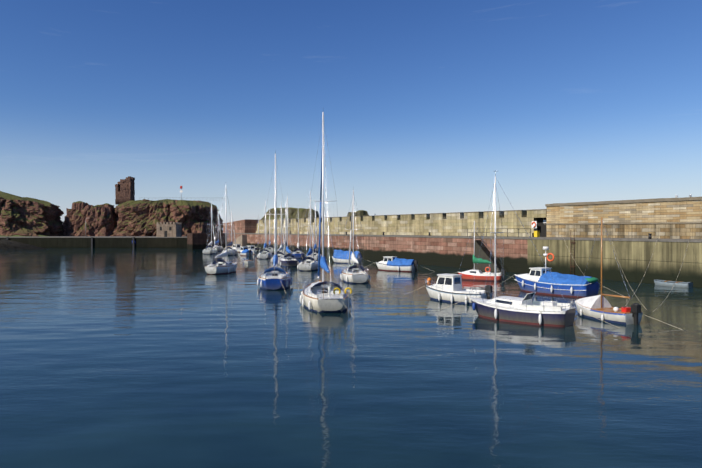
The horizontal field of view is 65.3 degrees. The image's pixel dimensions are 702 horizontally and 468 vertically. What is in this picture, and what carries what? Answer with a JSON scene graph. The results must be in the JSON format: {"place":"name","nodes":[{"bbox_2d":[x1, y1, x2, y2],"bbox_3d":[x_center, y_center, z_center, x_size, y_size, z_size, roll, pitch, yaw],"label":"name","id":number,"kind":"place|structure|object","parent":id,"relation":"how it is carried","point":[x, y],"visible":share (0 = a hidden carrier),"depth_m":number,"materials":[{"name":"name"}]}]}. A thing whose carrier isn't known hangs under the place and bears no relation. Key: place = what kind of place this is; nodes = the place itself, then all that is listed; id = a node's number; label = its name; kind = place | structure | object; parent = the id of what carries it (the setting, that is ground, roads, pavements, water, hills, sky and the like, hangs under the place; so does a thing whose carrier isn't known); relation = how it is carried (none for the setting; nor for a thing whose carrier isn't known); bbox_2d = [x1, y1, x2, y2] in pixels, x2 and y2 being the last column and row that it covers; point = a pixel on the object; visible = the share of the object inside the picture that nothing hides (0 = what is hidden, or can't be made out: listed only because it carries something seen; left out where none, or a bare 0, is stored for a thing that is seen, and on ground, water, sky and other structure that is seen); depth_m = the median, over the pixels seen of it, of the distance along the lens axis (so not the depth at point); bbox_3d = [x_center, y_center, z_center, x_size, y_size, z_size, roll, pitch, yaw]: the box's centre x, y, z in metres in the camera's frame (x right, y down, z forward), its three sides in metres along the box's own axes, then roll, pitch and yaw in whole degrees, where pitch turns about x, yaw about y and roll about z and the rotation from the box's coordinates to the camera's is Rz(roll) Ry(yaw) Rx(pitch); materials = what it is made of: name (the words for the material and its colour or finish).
{"place":"outdoors","nodes":[
{"label":"outdoors","id":0,"kind":"place"},
{"bbox_2d":[0,191,63,236],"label":"headland cliff","id":1,"kind":"structure","parent":0,"point":[24,216],"depth_m":180.61,"materials":[{"name":"brown stone"}]},
{"bbox_2d":[0,235,42,236],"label":"bank grass","id":2,"kind":"structure","parent":1,"relation":"on","point":[18,236],"depth_m":175.12,"materials":[{"name":"green plant"}]},
{"bbox_2d":[63,204,117,235],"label":"cliff","id":3,"kind":"structure","parent":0,"point":[101,220],"depth_m":187.25,"materials":[{"name":"brown stone"}]},
{"bbox_2d":[72,201,87,209],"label":"rock","id":4,"kind":"object","parent":3,"relation":"on","point":[77,205],"visible":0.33,"depth_m":193.37,"materials":[{"name":"brown stone"}]},
{"bbox_2d":[101,203,113,207],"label":"rock","id":5,"kind":"object","parent":3,"relation":"on","point":[107,205],"visible":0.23,"depth_m":194.33,"materials":[{"name":"brown stone"}]},
{"bbox_2d":[156,222,181,236],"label":"stone building","id":6,"kind":"structure","parent":0,"point":[167,229],"depth_m":167.17,"materials":[{"name":"stone"}]},
{"bbox_2d":[223,219,257,232],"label":"building","id":7,"kind":"structure","parent":0,"point":[246,226],"depth_m":149.30,"materials":[{"name":"red stone"}]},
{"bbox_2d":[261,207,304,219],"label":"mound behind wall","id":8,"kind":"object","parent":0,"point":[295,213],"visible":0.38,"depth_m":205.89,"materials":[{"name":"green plant"}]},
{"bbox_2d":[0,248,701,467],"bbox_3d":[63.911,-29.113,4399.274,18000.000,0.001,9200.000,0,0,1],"label":"harbour water","id":9,"kind":"structure","parent":0,"point":[145,358],"depth_m":20.73,"materials":[{"name":"blue liquid"}]},
{"bbox_2d":[0,239,46,248],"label":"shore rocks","id":10,"kind":"object","parent":9,"relation":"in","point":[6,244],"visible":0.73,"depth_m":152.94,"materials":[{"name":"grey stone"}]},
{"bbox_2d":[0,236,186,247],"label":"quay","id":11,"kind":"structure","parent":9,"relation":"in","point":[102,242],"depth_m":163.96,"materials":[{"name":"concrete"}]},
{"bbox_2d":[111,199,222,235],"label":"castle rock","id":12,"kind":"object","parent":9,"relation":"on","point":[139,217],"visible":0.52,"depth_m":187.13,"materials":[{"name":"brown stone"}]},
{"bbox_2d":[115,176,134,204],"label":"ruined tower","id":13,"kind":"structure","parent":12,"relation":"on","point":[124,190],"depth_m":196.97,"materials":[{"name":"stone"}]},
{"bbox_2d":[191,221,214,232],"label":"rock","id":14,"kind":"object","parent":9,"relation":"in","point":[201,227],"visible":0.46,"depth_m":188.63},
{"bbox_2d":[187,233,226,248],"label":"harbor wall","id":15,"kind":"structure","parent":9,"relation":"in","point":[197,240],"depth_m":154.01,"materials":[{"name":"stone"}]},
{"bbox_2d":[203,201,217,253],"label":"yacht","id":16,"kind":"object","parent":9,"relation":"on","point":[208,249],"visible":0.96,"depth_m":125.12,"materials":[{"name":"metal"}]},
{"bbox_2d":[213,211,223,250],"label":"yacht","id":17,"kind":"object","parent":9,"relation":"on","point":[219,247],"visible":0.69,"depth_m":140.33,"materials":[{"name":"metal"}]},
{"bbox_2d":[204,187,244,273],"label":"white yacht","id":18,"kind":"object","parent":9,"relation":"on","point":[219,266],"visible":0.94,"depth_m":68.68,"materials":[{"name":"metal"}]},
{"bbox_2d":[222,209,236,255],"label":"yacht","id":19,"kind":"object","parent":9,"relation":"on","point":[231,251],"visible":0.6,"depth_m":117.58,"materials":[{"name":"metal"}]},
{"bbox_2d":[224,235,246,248],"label":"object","id":20,"kind":"structure","parent":9,"relation":"in","point":[241,240],"depth_m":144.44,"materials":[{"name":"stone"}]},
{"bbox_2d":[232,244,240,251],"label":"cruiser","id":21,"kind":"object","parent":9,"relation":"on","point":[237,247],"visible":0.35,"depth_m":133.36,"materials":[{"name":"white plastic"}]},
{"bbox_2d":[240,247,252,255],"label":"cruiser","id":22,"kind":"object","parent":9,"relation":"on","point":[244,251],"visible":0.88,"depth_m":114.10,"materials":[{"name":"white plastic"}]},
{"bbox_2d":[244,260,253,263],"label":"small boat","id":23,"kind":"object","parent":9,"relation":"in","point":[249,261],"visible":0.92,"depth_m":87.78,"materials":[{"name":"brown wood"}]},
{"bbox_2d":[247,245,259,254],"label":"cruiser","id":24,"kind":"object","parent":9,"relation":"on","point":[251,248],"visible":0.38,"depth_m":121.69,"materials":[{"name":"white plastic"}]},
{"bbox_2d":[255,215,261,250],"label":"yacht","id":25,"kind":"object","parent":9,"relation":"on","point":[258,232],"visible":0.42,"depth_m":140.22,"materials":[{"name":"metal"}]},
{"bbox_2d":[257,201,272,258],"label":"yacht","id":26,"kind":"object","parent":9,"relation":"on","point":[262,254],"visible":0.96,"depth_m":103.51,"materials":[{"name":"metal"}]},
{"bbox_2d":[267,209,273,252],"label":"yacht","id":27,"kind":"object","parent":9,"relation":"on","point":[270,247],"visible":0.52,"depth_m":127.41,"materials":[{"name":"metal"}]},
{"bbox_2d":[257,150,292,292],"bbox_3d":[-7.363,-1.115,53.302,3.408,14.230,13.810,0,0,-6],"label":"sailboat","id":28,"kind":"object","parent":9,"relation":"on","point":[276,277],"visible":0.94,"depth_m":51.56,"materials":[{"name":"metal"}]},
{"bbox_2d":[271,204,286,262],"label":"yacht","id":29,"kind":"object","parent":9,"relation":"on","point":[281,255],"visible":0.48,"depth_m":91.79,"materials":[{"name":"metal"}]},
{"bbox_2d":[279,210,291,254],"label":"yacht","id":30,"kind":"object","parent":9,"relation":"on","point":[286,243],"visible":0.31,"depth_m":117.27,"materials":[{"name":"metal"}]},
{"bbox_2d":[278,196,298,266],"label":"yacht","id":31,"kind":"object","parent":9,"relation":"on","point":[291,262],"visible":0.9,"depth_m":82.59,"materials":[{"name":"metal"}]},
{"bbox_2d":[292,209,304,257],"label":"yacht","id":32,"kind":"object","parent":9,"relation":"in","point":[298,253],"visible":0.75,"depth_m":105.64,"materials":[{"name":"metal"}]},
{"bbox_2d":[297,191,320,270],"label":"yacht","id":33,"kind":"object","parent":9,"relation":"on","point":[306,261],"visible":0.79,"depth_m":74.36,"materials":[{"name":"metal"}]},
{"bbox_2d":[302,208,318,217],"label":"mound behind wall","id":34,"kind":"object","parent":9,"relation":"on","point":[306,212],"visible":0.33,"depth_m":187.76,"materials":[{"name":"green plant"}]},
{"bbox_2d":[307,200,320,260],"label":"yacht","id":35,"kind":"object","parent":9,"relation":"on","point":[315,252],"visible":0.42,"depth_m":98.02,"materials":[{"name":"metal"}]},
{"bbox_2d":[300,112,353,317],"bbox_3d":[-1.990,-1.663,40.289,3.614,15.530,14.810,0,0,-8],"label":"white yacht","id":36,"kind":"object","parent":9,"relation":"on","point":[333,293],"visible":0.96,"depth_m":38.84,"materials":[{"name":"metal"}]},
{"bbox_2d":[332,249,375,263],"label":"tarped boat","id":37,"kind":"object","parent":9,"relation":"on","point":[341,254],"visible":0.6,"depth_m":88.37,"materials":[{"name":"blue fabric"}]},
{"bbox_2d":[340,190,375,285],"bbox_3d":[0.333,0.444,58.496,3.037,11.030,12.209,0,0,-9],"label":"white yacht","id":38,"kind":"object","parent":9,"relation":"on","point":[355,274],"visible":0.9,"depth_m":57.43,"materials":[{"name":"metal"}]},
{"bbox_2d":[347,210,368,215],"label":"mound behind wall","id":39,"kind":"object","parent":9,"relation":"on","point":[361,213],"visible":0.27,"depth_m":172.01,"materials":[{"name":"green plant"}]},
{"bbox_2d":[227,234,527,272],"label":"quay wall","id":40,"kind":"structure","parent":9,"relation":"in","point":[454,252],"depth_m":85.23,"materials":[{"name":"red stone"}]},
{"bbox_2d":[227,233,701,241],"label":"quay ledge","id":41,"kind":"object","parent":40,"relation":"on","point":[610,239],"visible":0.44,"depth_m":67.51,"materials":[{"name":"stone"}]},
{"bbox_2d":[256,209,545,236],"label":"crenellated wall","id":42,"kind":"structure","parent":41,"relation":"on","point":[449,224],"depth_m":90.09,"materials":[{"name":"stone"}]},
{"bbox_2d":[531,221,536,227],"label":"life ring","id":43,"kind":"object","parent":42,"relation":"attached to","point":[534,224],"visible":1,"depth_m":71.88,"materials":[{"name":"white paint"}]},
{"bbox_2d":[268,231,651,238],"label":"quay bollards","id":44,"kind":"object","parent":41,"relation":"on","point":[649,236],"visible":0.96,"depth_m":84.33,"materials":[{"name":"black metal"}]},
{"bbox_2d":[467,228,530,267],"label":"deck railings","id":45,"kind":"object","parent":41,"relation":"on","point":[486,232],"visible":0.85,"depth_m":71.77,"materials":[{"name":"black metal"}]},
{"bbox_2d":[534,230,539,236],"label":"yellow bin","id":46,"kind":"object","parent":41,"relation":"on","point":[536,233],"visible":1,"depth_m":70.30,"materials":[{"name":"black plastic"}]},
{"bbox_2d":[545,197,701,238],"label":"stone wall","id":47,"kind":"structure","parent":41,"relation":"on","point":[669,218],"depth_m":60.69,"materials":[{"name":"yellow stone"}]},
{"bbox_2d":[538,218,545,236],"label":"wall door","id":48,"kind":"structure","parent":47,"relation":"attached to","point":[542,225],"depth_m":71.95,"materials":[{"name":"black"}]},
{"bbox_2d":[364,256,434,271],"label":"motorboat","id":49,"kind":"object","parent":9,"relation":"on","point":[390,263],"visible":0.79,"depth_m":71.68,"materials":[{"name":"blue fabric"}]},
{"bbox_2d":[407,274,498,303],"bbox_3d":[7.844,4.377,41.871,10.409,2.526,2.478,0,1,42],"label":"motorboat","id":50,"kind":"object","parent":9,"relation":"on","point":[446,287],"visible":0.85,"depth_m":41.37,"materials":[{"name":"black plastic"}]},
{"bbox_2d":[456,221,513,280],"bbox_3d":[13.807,1.999,59.158,9.725,6.850,1.864,0,0,21],"label":"red boat","id":51,"kind":"object","parent":9,"relation":"on","point":[479,275],"visible":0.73,"depth_m":58.72,"materials":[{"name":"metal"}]},
{"bbox_2d":[475,240,503,271],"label":"quay stairs","id":52,"kind":"structure","parent":9,"relation":"in","point":[483,252],"depth_m":72.90,"materials":[{"name":"stone"}]},
{"bbox_2d":[441,170,618,327],"bbox_3d":[9.890,1.019,33.033,11.409,9.880,2.508,0,1,41],"label":"sailboat","id":53,"kind":"object","parent":9,"relation":"on","point":[525,310],"visible":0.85,"depth_m":32.09,"materials":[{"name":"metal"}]},
{"bbox_2d":[497,246,628,298],"bbox_3d":[16.962,3.412,46.738,2.920,4.680,12.311,0,1,-39],"label":"blue boat with tarp","id":54,"kind":"object","parent":9,"relation":"on","point":[538,280],"visible":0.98,"depth_m":45.33,"materials":[{"name":"fabric"}]},
{"bbox_2d":[527,239,701,287],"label":"concrete quay wall","id":55,"kind":"structure","parent":9,"relation":"in","point":[665,263],"depth_m":57.44,"materials":[{"name":"beige concrete"}]},
{"bbox_2d":[570,230,574,274],"bbox_3d":[25.296,2.398,62.543,0.149,5.700,0.600,0,1,-33],"label":"quay ladder","id":56,"kind":"object","parent":55,"relation":"attached to","point":[570,252],"visible":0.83,"depth_m":62.69,"materials":[{"name":"brown metal"}]},
{"bbox_2d":[491,235,689,310],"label":"mooring ropes","id":57,"kind":"object","parent":55,"relation":"attached to","point":[624,275],"visible":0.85,"depth_m":44.50,"materials":[{"name":"fabric"}]},
{"bbox_2d":[571,217,681,329],"bbox_3d":[15.433,2.299,33.727,2.105,6.650,9.607,0,0,-21],"label":"dinghy","id":58,"kind":"object","parent":9,"relation":"on","point":[600,307],"visible":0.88,"depth_m":32.83,"materials":[{"name":"white plastic"}]},
{"bbox_2d":[653,279,692,287],"bbox_3d":[30.957,4.889,52.882,1.415,0.789,3.417,0,1,-36],"label":"tender","id":59,"kind":"object","parent":9,"relation":"on","point":[670,283],"visible":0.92,"depth_m":52.26,"materials":[{"name":"grey plastic"}]},
{"bbox_2d":[0,0,701,222],"label":"sky","id":60,"kind":"structure","parent":0,"point":[421,101],"materials":[{"name":"blue"}]}
]}

